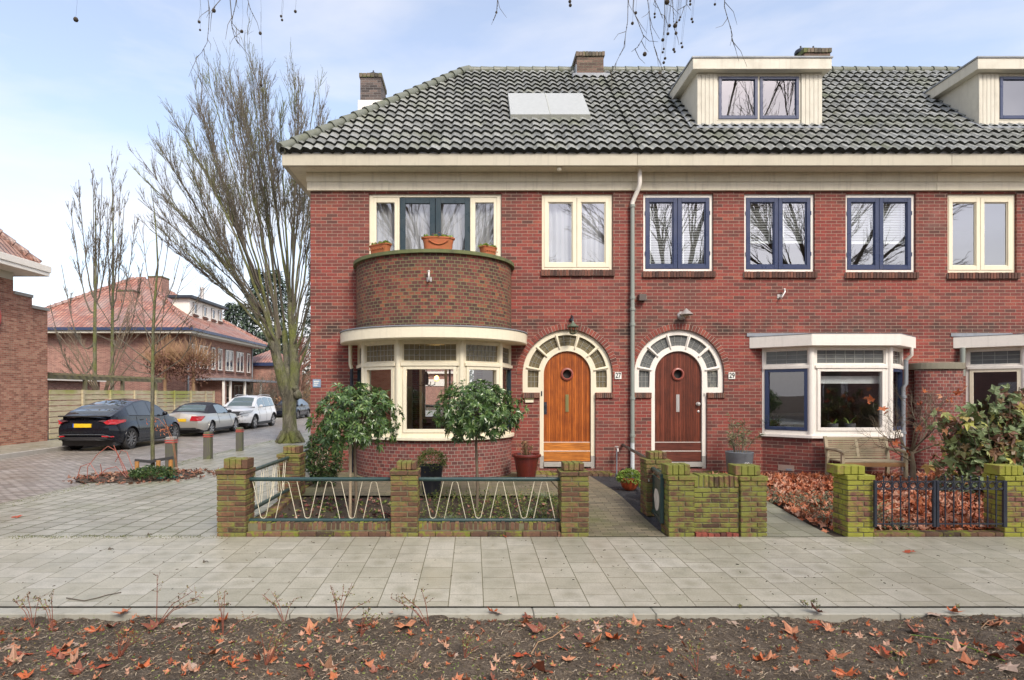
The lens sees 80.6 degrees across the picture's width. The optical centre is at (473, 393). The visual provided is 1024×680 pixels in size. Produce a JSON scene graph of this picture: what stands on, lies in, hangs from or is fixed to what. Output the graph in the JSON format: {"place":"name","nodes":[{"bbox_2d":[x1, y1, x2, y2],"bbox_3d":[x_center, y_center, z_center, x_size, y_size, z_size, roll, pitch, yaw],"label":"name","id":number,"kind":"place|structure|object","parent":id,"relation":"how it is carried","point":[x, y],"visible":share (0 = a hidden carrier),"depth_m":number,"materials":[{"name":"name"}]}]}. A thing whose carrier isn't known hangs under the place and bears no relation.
{"place":"outdoors","nodes":[
{"label":"outdoors","id":0,"kind":"place"},
{"bbox_2d":[0,416,310,502],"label":"side road","id":1,"kind":"structure","parent":0,"point":[21,477],"depth_m":16.50,"materials":[{"name":"brick"}]},
{"bbox_2d":[57,398,179,448],"bbox_3d":[-12.051,1.001,20.955,2.137,1.639,4.930,0,0,0],"label":"fastback car","id":2,"kind":"object","parent":1,"relation":"on","point":[121,422],"visible":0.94,"depth_m":19.18,"materials":[{"name":"black paint"}]},
{"bbox_2d":[0,414,310,458],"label":"kerb","id":3,"kind":"structure","parent":1,"relation":"on","point":[29,452],"depth_m":18.01,"materials":[{"name":"concrete"}]},
{"bbox_2d":[168,402,238,432],"bbox_3d":[-12.140,1.109,27.175,2.027,1.421,4.730,0,0,0],"label":"convertible car","id":4,"kind":"object","parent":1,"relation":"on","point":[197,417],"visible":0.85,"depth_m":25.91,"materials":[{"name":"silver metal"}]},
{"bbox_2d":[223,394,275,428],"bbox_3d":[-12.100,0.946,32.230,2.100,1.747,4.860,0,0,0],"label":"suv car","id":5,"kind":"object","parent":1,"relation":"on","point":[252,411],"visible":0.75,"depth_m":31.48,"materials":[{"name":"white paint"}]},
{"bbox_2d":[275,399,309,418],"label":"hatchback car","id":6,"kind":"object","parent":1,"relation":"on","point":[302,407],"visible":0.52,"depth_m":43.16,"materials":[{"name":"black paint"}]},
{"bbox_2d":[0,413,310,453],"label":"sidewalk","id":7,"kind":"structure","parent":0,"point":[4,449],"depth_m":19.11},
{"bbox_2d":[0,229,51,445],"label":"brick house","id":8,"kind":"structure","parent":7,"relation":"on","point":[23,369],"depth_m":20.13,"materials":[{"name":"brown brick"}]},
{"bbox_2d":[49,390,214,438],"bbox_3d":[-15.180,0.785,28.430,0.111,1.830,13.640,0,0,0],"label":"board fence","id":9,"kind":"object","parent":7,"relation":"on","point":[81,398],"visible":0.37,"depth_m":24.89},
{"bbox_2d":[196,378,276,405],"bbox_3d":[-15.990,0.370,41.250,1.980,2.600,9.500,0,0,0],"label":"carport","id":10,"kind":"object","parent":7,"relation":"on","point":[217,386],"visible":0.46,"depth_m":37.20,"materials":[{"name":"white paint"}]},
{"bbox_2d":[232,373,281,410],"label":"bare bush","id":11,"kind":"object","parent":7,"relation":"on","point":[253,392],"visible":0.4,"depth_m":41.31,"materials":[{"name":"brown plant"}]},
{"bbox_2d":[253,350,282,400],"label":"annex","id":12,"kind":"object","parent":7,"relation":"on","point":[264,369],"visible":0.25,"depth_m":47.20,"materials":[{"name":"brick"}]},
{"bbox_2d":[259,365,310,405],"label":"bare bush","id":13,"kind":"object","parent":7,"relation":"on","point":[276,384],"visible":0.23,"depth_m":46.12,"materials":[{"name":"brown plant"}]},
{"bbox_2d":[426,369,452,404],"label":"house","id":14,"kind":"structure","parent":7,"relation":"on","point":[433,392],"depth_m":88.00,"materials":[{"name":"brick"}]},
{"bbox_2d":[0,410,441,536],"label":"corner pavement","id":15,"kind":"structure","parent":0,"point":[191,511],"depth_m":9.24,"materials":[{"name":"concrete"}]},
{"bbox_2d":[2,441,272,539],"bbox_3d":[-5.259,1.738,15.558,4.785,0.099,16.928,0,0,0],"label":"moss","id":16,"kind":"object","parent":15,"relation":"on","point":[120,506],"visible":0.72,"depth_m":7.27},
{"bbox_2d":[76,471,203,482],"bbox_3d":[-7.057,1.728,12.823,2.572,0.095,1.950,0,0,0],"label":"tree pit","id":17,"kind":"object","parent":15,"relation":"on","point":[120,479],"visible":0.49,"depth_m":12.24,"materials":[{"name":"soil"}]},
{"bbox_2d":[63,467,218,484],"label":"leaf litter","id":18,"kind":"object","parent":17,"relation":"on","point":[144,481],"visible":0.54,"depth_m":12.49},
{"bbox_2d":[86,187,218,466],"bbox_3d":[-6.651,-1.309,12.684,2.822,6.160,1.507,0,0,0],"label":"young tree","id":19,"kind":"object","parent":17,"relation":"on","point":[152,368],"visible":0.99,"depth_m":12.68,"materials":[{"name":"brown plant"}]},
{"bbox_2d":[127,464,177,479],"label":"shrub","id":20,"kind":"object","parent":17,"relation":"on","point":[146,471],"visible":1,"depth_m":12.05,"materials":[{"name":"green plant"}]},
{"bbox_2d":[165,436,177,467],"bbox_3d":[-7.219,1.437,14.399,0.212,0.787,0.212,0,0,0],"label":"bollard","id":21,"kind":"object","parent":15,"relation":"on","point":[169,452],"visible":0.77,"depth_m":14.29,"materials":[{"name":"concrete"}]},
{"bbox_2d":[203,431,212,458],"bbox_3d":[-7.158,1.434,16.263,0.196,0.793,0.196,0,0,0],"label":"bollard","id":22,"kind":"object","parent":15,"relation":"on","point":[207,444],"visible":0.84,"depth_m":16.17,"materials":[{"name":"concrete"}]},
{"bbox_2d":[127,16,335,443],"bbox_3d":[-8.187,-6.304,21.662,8.234,16.200,6.682,0,0,0],"label":"street tree","id":23,"kind":"object","parent":15,"relation":"on","point":[287,370],"visible":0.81,"depth_m":20.98,"materials":[{"name":"brown plant"}]},
{"bbox_2d":[215,457,255,536],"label":"brick pillar","id":24,"kind":"structure","parent":15,"relation":"on","point":[235,501],"depth_m":7.24,"materials":[{"name":"brick"}]},
{"bbox_2d":[249,477,390,521],"bbox_3d":[-1.900,1.308,7.380,1.801,0.554,0.052,0,0,0],"label":"railing","id":25,"kind":"object","parent":24,"relation":"attached to","point":[327,479],"visible":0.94,"depth_m":7.36,"materials":[{"name":"metal"}]},
{"bbox_2d":[276,51,641,476],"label":"brick house","id":26,"kind":"structure","parent":15,"relation":"on","point":[469,158],"depth_m":11.76,"materials":[{"name":"brick"}]},
{"bbox_2d":[362,340,394,436],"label":"bay window","id":27,"kind":"structure","parent":26,"relation":"in","point":[380,355],"depth_m":10.80,"materials":[{"name":"beige paint"}]},
{"bbox_2d":[367,240,391,253],"bbox_3d":[-1.650,-2.589,10.701,0.470,0.224,0.270,0,0,36],"label":"flower trough","id":28,"kind":"object","parent":26,"relation":"on","point":[381,246],"visible":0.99,"depth_m":10.61,"materials":[{"name":"ceramic"}]},
{"bbox_2d":[371,370,390,426],"bbox_3d":[-2.250,0.320,15.550,0.700,1.900,0.500,0,0,0],"label":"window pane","id":29,"kind":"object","parent":26,"relation":"in","point":[381,379],"depth_m":15.30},
{"bbox_2d":[400,198,434,249],"bbox_3d":[-1.088,-2.722,11.825,0.685,2.205,0.070,0,0,0],"label":"balcony door","id":30,"kind":"structure","parent":26,"relation":"in","point":[403,201],"depth_m":11.79,"materials":[{"name":"blue paint"}]},
{"bbox_2d":[401,340,458,436],"bbox_3d":[-0.757,-0.080,10.562,1.124,1.700,0.130,0,0,0],"label":"bay window","id":31,"kind":"structure","parent":26,"relation":"in","point":[415,354],"depth_m":10.53,"materials":[{"name":"beige paint"}]},
{"bbox_2d":[369,194,500,255],"bbox_3d":[-0.741,-2.725,11.912,2.589,2.350,0.215,0,0,0],"label":"balcony window","id":32,"kind":"structure","parent":26,"relation":"in","point":[384,209],"depth_m":11.95,"materials":[{"name":"beige paint"}]},
{"bbox_2d":[421,232,454,248],"bbox_3d":[-0.612,-2.623,10.429,0.597,0.292,0.318,0,0,-6],"label":"flower trough","id":33,"kind":"object","parent":26,"relation":"on","point":[442,241],"visible":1,"depth_m":10.33,"materials":[{"name":"ceramic"}]},
{"bbox_2d":[423,369,475,418],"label":"rear window","id":34,"kind":"structure","parent":26,"relation":"in","point":[424,370],"depth_m":18.00,"materials":[{"name":"white paint"}]},
{"bbox_2d":[436,198,469,250],"bbox_3d":[-0.398,-2.722,11.825,0.676,2.205,0.070,0,0,0],"label":"balcony door","id":35,"kind":"structure","parent":26,"relation":"in","point":[439,201],"depth_m":11.79,"materials":[{"name":"blue paint"}]},
{"bbox_2d":[464,340,500,436],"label":"bay window","id":36,"kind":"structure","parent":26,"relation":"in","point":[478,355],"depth_m":10.80,"materials":[{"name":"beige paint"}]},
{"bbox_2d":[503,343,512,433],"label":"bay window","id":37,"kind":"structure","parent":26,"relation":"in","point":[507,366],"depth_m":11.70,"materials":[{"name":"beige paint"}]},
{"bbox_2d":[544,351,589,460],"bbox_3d":[1.847,0.261,11.855,0.918,2.163,0.130,0,0,0],"label":"door","id":38,"kind":"structure","parent":26,"relation":"in","point":[566,374],"depth_m":11.86,"materials":[{"name":"orange wood"}]},
{"bbox_2d":[541,194,614,275],"bbox_3d":[2.042,-3.090,11.857,1.439,1.620,0.300,0,0,0],"label":"window","id":39,"kind":"structure","parent":26,"relation":"in","point":[577,228],"depth_m":11.82,"materials":[{"name":"beige paint"}]},
{"bbox_2d":[247,521,390,536],"bbox_3d":[-1.864,1.648,7.337,1.737,0.168,0.178,0,0,0],"label":"brick edging","id":40,"kind":"object","parent":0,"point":[318,529],"visible":1,"depth_m":7.30,"materials":[{"name":"brick"}]},
{"bbox_2d":[73,0,746,87],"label":"plane tree","id":41,"kind":"object","parent":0,"point":[213,10],"visible":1,"depth_m":4.75,"materials":[{"name":"brown plant"}]},
{"bbox_2d":[274,476,557,536],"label":"garden soil","id":42,"kind":"structure","parent":0,"point":[308,500],"depth_m":8.63,"materials":[{"name":"soil"}]},
{"bbox_2d":[276,445,305,499],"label":"brick pillar","id":43,"kind":"structure","parent":42,"relation":"on","point":[295,463],"depth_m":9.05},
{"bbox_2d":[254,456,289,509],"bbox_3d":[-2.770,1.210,8.300,0.052,0.528,1.500,0,0,-1],"label":"railing","id":44,"kind":"object","parent":43,"relation":"attached to","point":[265,466],"visible":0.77,"depth_m":8.20,"materials":[{"name":"metal"}]},
{"bbox_2d":[255,472,330,517],"bbox_3d":[-2.780,1.643,9.639,0.166,0.254,4.152,0,0,0],"label":"brick edging","id":45,"kind":"object","parent":42,"relation":"on","point":[284,502],"visible":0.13,"depth_m":8.49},
{"bbox_2d":[303,430,347,486],"bbox_3d":[-2.464,1.056,9.895,0.767,1.128,0.693,0,0,0],"label":"evergreen shrub","id":46,"kind":"object","parent":42,"relation":"on","point":[313,468],"visible":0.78,"depth_m":9.76,"materials":[{"name":"green plant"}]},
{"bbox_2d":[304,382,404,517],"bbox_3d":[-1.558,0.777,7.906,1.299,1.847,1.283,0,0,0],"label":"standard tree","id":47,"kind":"object","parent":42,"relation":"on","point":[341,417],"visible":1,"depth_m":7.66,"materials":[{"name":"green plant"}]},
{"bbox_2d":[390,460,420,536],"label":"brick pillar","id":48,"kind":"structure","parent":42,"relation":"on","point":[405,496],"depth_m":7.24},
{"bbox_2d":[280,496,554,517],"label":"leaf litter","id":49,"kind":"object","parent":42,"relation":"on","point":[543,505],"visible":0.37,"depth_m":8.52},
{"bbox_2d":[282,484,558,517],"bbox_3d":[-0.635,1.551,8.306,3.925,0.360,1.738,0,0,0],"label":"ground cover","id":50,"kind":"object","parent":42,"relation":"on","point":[480,503],"visible":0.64,"depth_m":8.44,"materials":[{"name":"green plant"}]},
{"bbox_2d":[302,472,557,495],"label":"garden terrace","id":51,"kind":"structure","parent":42,"relation":"on","point":[384,488],"depth_m":9.69,"materials":[{"name":"brick"}]},
{"bbox_2d":[416,448,447,494],"bbox_3d":[-0.643,1.192,9.291,0.521,0.712,0.531,0,0,0],"label":"potted plant","id":52,"kind":"object","parent":51,"relation":"on","point":[432,470],"visible":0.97,"depth_m":9.16,"materials":[{"name":"green plant"}]},
{"bbox_2d":[512,440,540,476],"bbox_3d":[0.960,1.192,10.850,0.536,0.687,0.536,0,0,0],"label":"glazed pot","id":53,"kind":"object","parent":51,"relation":"on","point":[526,462],"visible":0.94,"depth_m":10.70,"materials":[{"name":"ceramic"}]},
{"bbox_2d":[427,378,529,511],"bbox_3d":[0.028,0.728,8.395,1.256,1.863,1.298,0,0,-40],"label":"standard tree","id":54,"kind":"object","parent":42,"relation":"on","point":[469,422],"visible":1,"depth_m":8.15,"materials":[{"name":"green plant"}]},
{"bbox_2d":[418,521,560,536],"bbox_3d":[0.196,1.648,7.337,1.720,0.168,0.178,0,0,0],"label":"brick edging","id":55,"kind":"object","parent":42,"relation":"on","point":[485,529],"visible":1,"depth_m":7.30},
{"bbox_2d":[418,477,560,521],"bbox_3d":[0.206,1.308,7.380,1.796,0.554,0.052,0,0,0],"label":"railing","id":56,"kind":"object","parent":55,"relation":"on","point":[499,479],"visible":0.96,"depth_m":7.36,"materials":[{"name":"metal"}]},
{"bbox_2d":[557,461,589,536],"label":"brick pillar","id":57,"kind":"structure","parent":42,"relation":"on","point":[573,500],"depth_m":7.24,"materials":[{"name":"brick"}]},
{"bbox_2d":[0,537,1023,605],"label":"pavement","id":58,"kind":"structure","parent":0,"point":[481,571],"depth_m":5.97,"materials":[{"name":"concrete"}]},
{"bbox_2d":[0,612,1023,679],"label":"planting bed","id":59,"kind":"object","parent":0,"point":[710,673],"visible":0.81,"depth_m":4.33,"materials":[{"name":"soil"}]},
{"bbox_2d":[258,625,290,664],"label":"seedling","id":60,"kind":"object","parent":59,"relation":"on","point":[274,649],"visible":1,"depth_m":4.03,"materials":[{"name":"brown plant"}]},
{"bbox_2d":[0,613,1023,679],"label":"leaf fragments","id":61,"kind":"object","parent":59,"relation":"on","point":[333,675],"visible":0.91,"depth_m":4.32,"materials":[{"name":"plant"}]},
{"bbox_2d":[1,613,1023,679],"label":"weeds","id":62,"kind":"object","parent":59,"relation":"on","point":[413,646],"visible":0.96,"depth_m":4.25,"materials":[{"name":"plant"}]},
{"bbox_2d":[0,405,1023,608],"bbox_3d":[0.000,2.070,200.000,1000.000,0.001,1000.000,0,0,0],"label":"ground","id":63,"kind":"structure","parent":0,"point":[429,407],"depth_m":5.84,"materials":[{"name":"concrete"}]},
{"bbox_2d":[47,379,105,430],"bbox_3d":[-18.650,0.490,27.800,0.500,2.360,4.800,0,0,0],"label":"fence","id":64,"kind":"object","parent":63,"relation":"on","point":[61,384],"depth_m":27.27,"materials":[{"name":"wood"}]},
{"bbox_2d":[50,164,116,399],"bbox_3d":[-18.366,-4.801,28.740,2.814,12.345,1.710,0,0,-10],"label":"slender tree","id":65,"kind":"object","parent":63,"relation":"on","point":[96,268],"visible":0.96,"depth_m":28.90,"materials":[{"name":"brown plant"}]},
{"bbox_2d":[47,372,164,402],"bbox_3d":[-16.500,0.470,25.750,2.200,2.460,8.900,0,0,0],"label":"pergola","id":66,"kind":"object","parent":63,"relation":"on","point":[86,377],"visible":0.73,"depth_m":25.34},
{"bbox_2d":[49,285,166,399],"bbox_3d":[-16.595,-2.299,27.301,5.998,5.499,1.728,0,0,0],"label":"bare tree","id":67,"kind":"object","parent":63,"relation":"on","point":[116,344],"visible":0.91,"depth_m":27.13,"materials":[{"name":"brown plant"}]},
{"bbox_2d":[103,146,143,394],"bbox_3d":[-18.041,-5.902,30.918,1.761,14.735,4.237,0,0,-33],"label":"slender tree","id":68,"kind":"object","parent":63,"relation":"on","point":[112,284],"visible":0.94,"depth_m":30.96,"materials":[{"name":"brown plant"}]},
{"bbox_2d":[45,276,267,410],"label":"hip roof house","id":69,"kind":"structure","parent":63,"relation":"on","point":[237,345],"depth_m":36.22,"materials":[{"name":"brick"}]},
{"bbox_2d":[225,349,234,373],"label":"window","id":70,"kind":"structure","parent":69,"relation":"in","point":[229,354],"depth_m":41.89,"materials":[{"name":"white paint"}]},
{"bbox_2d":[132,335,187,410],"bbox_3d":[-17.098,-1.119,33.529,2.960,4.378,3.085,0,0,0],"label":"copper bush","id":71,"kind":"object","parent":63,"relation":"on","point":[162,358],"visible":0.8,"depth_m":33.16,"materials":[{"name":"brown plant"}]},
{"bbox_2d":[167,335,222,401],"bbox_3d":[-15.589,-1.067,33.534,3.090,4.379,3.076,0,0,0],"label":"copper bush","id":72,"kind":"object","parent":63,"relation":"on","point":[190,355],"visible":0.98,"depth_m":33.21,"materials":[{"name":"brown plant"}]},
{"bbox_2d":[222,301,258,352],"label":"evergreen tree","id":73,"kind":"object","parent":63,"relation":"on","point":[236,310],"visible":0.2,"depth_m":65.27,"materials":[{"name":"green plant"}]},
{"bbox_2d":[236,268,310,390],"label":"evergreen tree","id":74,"kind":"object","parent":63,"relation":"on","point":[253,324],"visible":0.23,"depth_m":62.16,"materials":[{"name":"green plant"}]},
{"bbox_2d":[252,331,307,396],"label":"house","id":75,"kind":"structure","parent":63,"relation":"on","point":[258,334],"depth_m":56.89,"materials":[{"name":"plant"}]},
{"bbox_2d":[297,336,310,398],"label":"reddish tree","id":76,"kind":"object","parent":63,"relation":"on","point":[303,366],"visible":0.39,"depth_m":46.92,"materials":[{"name":"brown plant"}]},
{"bbox_2d":[298,269,310,390],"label":"evergreen tree","id":77,"kind":"object","parent":63,"relation":"on","point":[308,322],"visible":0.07,"depth_m":66.83,"materials":[{"name":"green plant"}]},
{"bbox_2d":[0,608,1023,622],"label":"kerb","id":78,"kind":"structure","parent":63,"relation":"on","point":[838,615],"depth_m":4.94,"materials":[{"name":"concrete"}]},
{"bbox_2d":[0,0,1023,389],"label":"sky","id":79,"kind":"structure","parent":0,"point":[71,92],"materials":[{"name":"blue"}]},
{"bbox_2d":[547,476,666,536],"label":"garden path","id":80,"kind":"structure","parent":0,"point":[612,513],"depth_m":8.07,"materials":[{"name":"concrete"}]},
{"bbox_2d":[591,473,666,535],"bbox_3d":[2.325,1.653,9.550,1.650,0.178,4.500,0,0,0],"label":"gravel bed","id":81,"kind":"object","parent":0,"point":[632,498],"visible":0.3,"depth_m":9.39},
{"bbox_2d":[616,467,640,490],"bbox_3d":[2.516,1.378,9.696,0.448,0.365,0.432,0,0,0],"label":"terracotta bowl","id":82,"kind":"object","parent":81,"relation":"on","point":[630,483],"visible":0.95,"depth_m":9.61,"materials":[{"name":"orange ceramic"}]},
{"bbox_2d":[639,450,671,515],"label":"brick pillar","id":83,"kind":"structure","parent":81,"relation":"on","point":[655,458],"depth_m":8.19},
{"bbox_2d":[648,467,663,523],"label":"garden gate","id":84,"kind":"structure","parent":83,"relation":"attached to","point":[657,510],"depth_m":7.65,"materials":[{"name":"metal"}]},
{"bbox_2d":[661,463,695,536],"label":"brick pillar","id":85,"kind":"structure","parent":81,"relation":"on","point":[679,502],"depth_m":7.24,"materials":[{"name":"brick"}]},
{"bbox_2d":[690,472,738,536],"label":"garden wall","id":86,"kind":"structure","parent":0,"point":[716,506],"depth_m":7.28,"materials":[{"name":"green brick"}]},
{"bbox_2d":[764,501,833,536],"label":"concrete path","id":87,"kind":"structure","parent":0,"point":[780,522],"depth_m":7.67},
{"bbox_2d":[769,480,979,536],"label":"leafy garden soil","id":88,"kind":"structure","parent":0,"point":[832,533],"depth_m":7.74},
{"bbox_2d":[724,413,764,472],"bbox_3d":[5.022,0.967,11.133,0.785,1.206,0.598,0,0,0],"label":"zinc planter","id":89,"kind":"object","parent":88,"relation":"on","point":[737,456],"visible":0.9,"depth_m":11.09,"materials":[{"name":"grey metal"}]},
{"bbox_2d":[590,46,965,474],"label":"brick house","id":90,"kind":"structure","parent":88,"relation":"on","point":[748,208],"depth_m":11.76,"materials":[{"name":"brick"}]},
{"bbox_2d":[655,351,700,460],"bbox_3d":[4.028,0.261,11.853,0.918,2.163,0.135,0,0,0],"label":"door","id":91,"kind":"structure","parent":90,"relation":"in","point":[677,374],"depth_m":11.86,"materials":[{"name":"red wood"}]},
{"bbox_2d":[642,194,715,277],"bbox_3d":[4.015,-3.076,11.824,1.420,1.648,0.233,0,0,0],"label":"window","id":92,"kind":"structure","parent":90,"relation":"in","point":[676,269],"depth_m":11.80,"materials":[{"name":"blue paint"}]},
{"bbox_2d":[743,194,817,277],"bbox_3d":[5.991,-3.071,11.829,1.430,1.657,0.243,0,0,0],"label":"window","id":93,"kind":"structure","parent":90,"relation":"in","point":[777,269],"depth_m":11.80,"materials":[{"name":"white paint"}]},
{"bbox_2d":[762,347,808,434],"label":"bay window","id":94,"kind":"structure","parent":90,"relation":"in","point":[787,359],"depth_m":11.53,"materials":[{"name":"white paint"}]},
{"bbox_2d":[769,413,803,430],"bbox_3d":[6.950,0.870,13.875,2.100,0.800,0.950,0,0,0],"label":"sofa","id":95,"kind":"object","parent":90,"relation":"in","point":[792,420],"visible":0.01,"depth_m":14.10,"materials":[{"name":"fabric"}]},
{"bbox_2d":[814,346,887,434],"bbox_3d":[7.020,-0.045,11.250,1.460,1.650,0.200,0,0,0],"label":"bay window","id":96,"kind":"structure","parent":90,"relation":"in","point":[826,358],"depth_m":11.18,"materials":[{"name":"white paint"}]},
{"bbox_2d":[845,194,918,278],"bbox_3d":[7.968,-3.067,11.829,1.420,1.666,0.243,0,0,0],"label":"window","id":97,"kind":"structure","parent":90,"relation":"in","point":[877,270],"depth_m":11.80,"materials":[{"name":"blue paint"}]},
{"bbox_2d":[893,347,903,434],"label":"bay window","id":98,"kind":"structure","parent":90,"relation":"in","point":[898,367],"depth_m":11.70,"materials":[{"name":"white paint"}]},
{"bbox_2d":[766,481,914,529],"bbox_3d":[6.557,1.524,8.691,4.589,0.335,2.670,0,0,0],"label":"ground cover","id":99,"kind":"object","parent":88,"relation":"on","point":[823,504],"visible":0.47,"depth_m":8.43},
{"bbox_2d":[710,470,991,532],"bbox_3d":[6.973,1.565,9.257,5.391,0.412,3.857,0,0,0],"label":"leaf carpet","id":100,"kind":"object","parent":88,"relation":"on","point":[795,483],"visible":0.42,"depth_m":8.68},
{"bbox_2d":[827,463,874,536],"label":"brick pillar","id":101,"kind":"structure","parent":88,"relation":"on","point":[852,500],"depth_m":7.25,"materials":[{"name":"brick"}]},
{"bbox_2d":[873,476,935,526],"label":"iron gate","id":102,"kind":"structure","parent":101,"relation":"attached to","point":[892,482],"depth_m":7.19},
{"bbox_2d":[823,436,907,477],"bbox_3d":[6.974,1.179,10.719,1.155,0.785,0.605,0,0,0],"label":"garden bench","id":103,"kind":"object","parent":88,"relation":"on","point":[887,462],"visible":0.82,"depth_m":10.91,"materials":[{"name":"brown wood"}]},
{"bbox_2d":[851,381,977,479],"bbox_3d":[7.406,0.681,10.054,1.718,1.788,1.702,0,0,-37],"label":"bare shrub","id":104,"kind":"object","parent":88,"relation":"on","point":[911,451],"visible":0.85,"depth_m":10.13,"materials":[{"name":"brown plant"}]},
{"bbox_2d":[806,56,1023,450],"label":"brick house","id":105,"kind":"structure","parent":88,"relation":"on","point":[972,110],"depth_m":11.79,"materials":[{"name":"brick"}]},
{"bbox_2d":[947,194,1020,278],"bbox_3d":[9.950,-3.062,11.804,1.402,1.675,0.192,0,0,0],"label":"window","id":106,"kind":"structure","parent":105,"relation":"in","point":[978,270],"depth_m":11.80,"materials":[{"name":"beige paint"}]},
{"bbox_2d":[966,346,1022,429],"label":"bay window","id":107,"kind":"structure","parent":105,"relation":"in","point":[996,359],"depth_m":11.53,"materials":[{"name":"white paint"}]},
{"bbox_2d":[872,530,1003,536],"bbox_3d":[5.607,1.708,7.324,1.565,0.049,0.152,0,0,0],"label":"brick edging","id":108,"kind":"object","parent":88,"relation":"on","point":[934,533],"visible":0.96,"depth_m":7.25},
{"bbox_2d":[921,383,1023,494],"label":"hydrangea","id":109,"kind":"object","parent":88,"relation":"on","point":[1000,440],"visible":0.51,"depth_m":9.07,"materials":[{"name":"green plant"}]},
{"bbox_2d":[982,463,1023,536],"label":"brick pillar","id":110,"kind":"structure","parent":88,"relation":"on","point":[1012,475],"depth_m":7.28,"materials":[{"name":"brick"}]},
{"bbox_2d":[935,476,1006,526],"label":"iron gate","id":111,"kind":"structure","parent":110,"relation":"attached to","point":[1004,502],"depth_m":7.19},
{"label":"gravel strip","id":112,"kind":"structure","parent":0,"visible":0},
{"bbox_2d":[728,463,767,536],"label":"brick pillar","id":113,"kind":"structure","parent":112,"relation":"on","point":[752,501],"depth_m":7.24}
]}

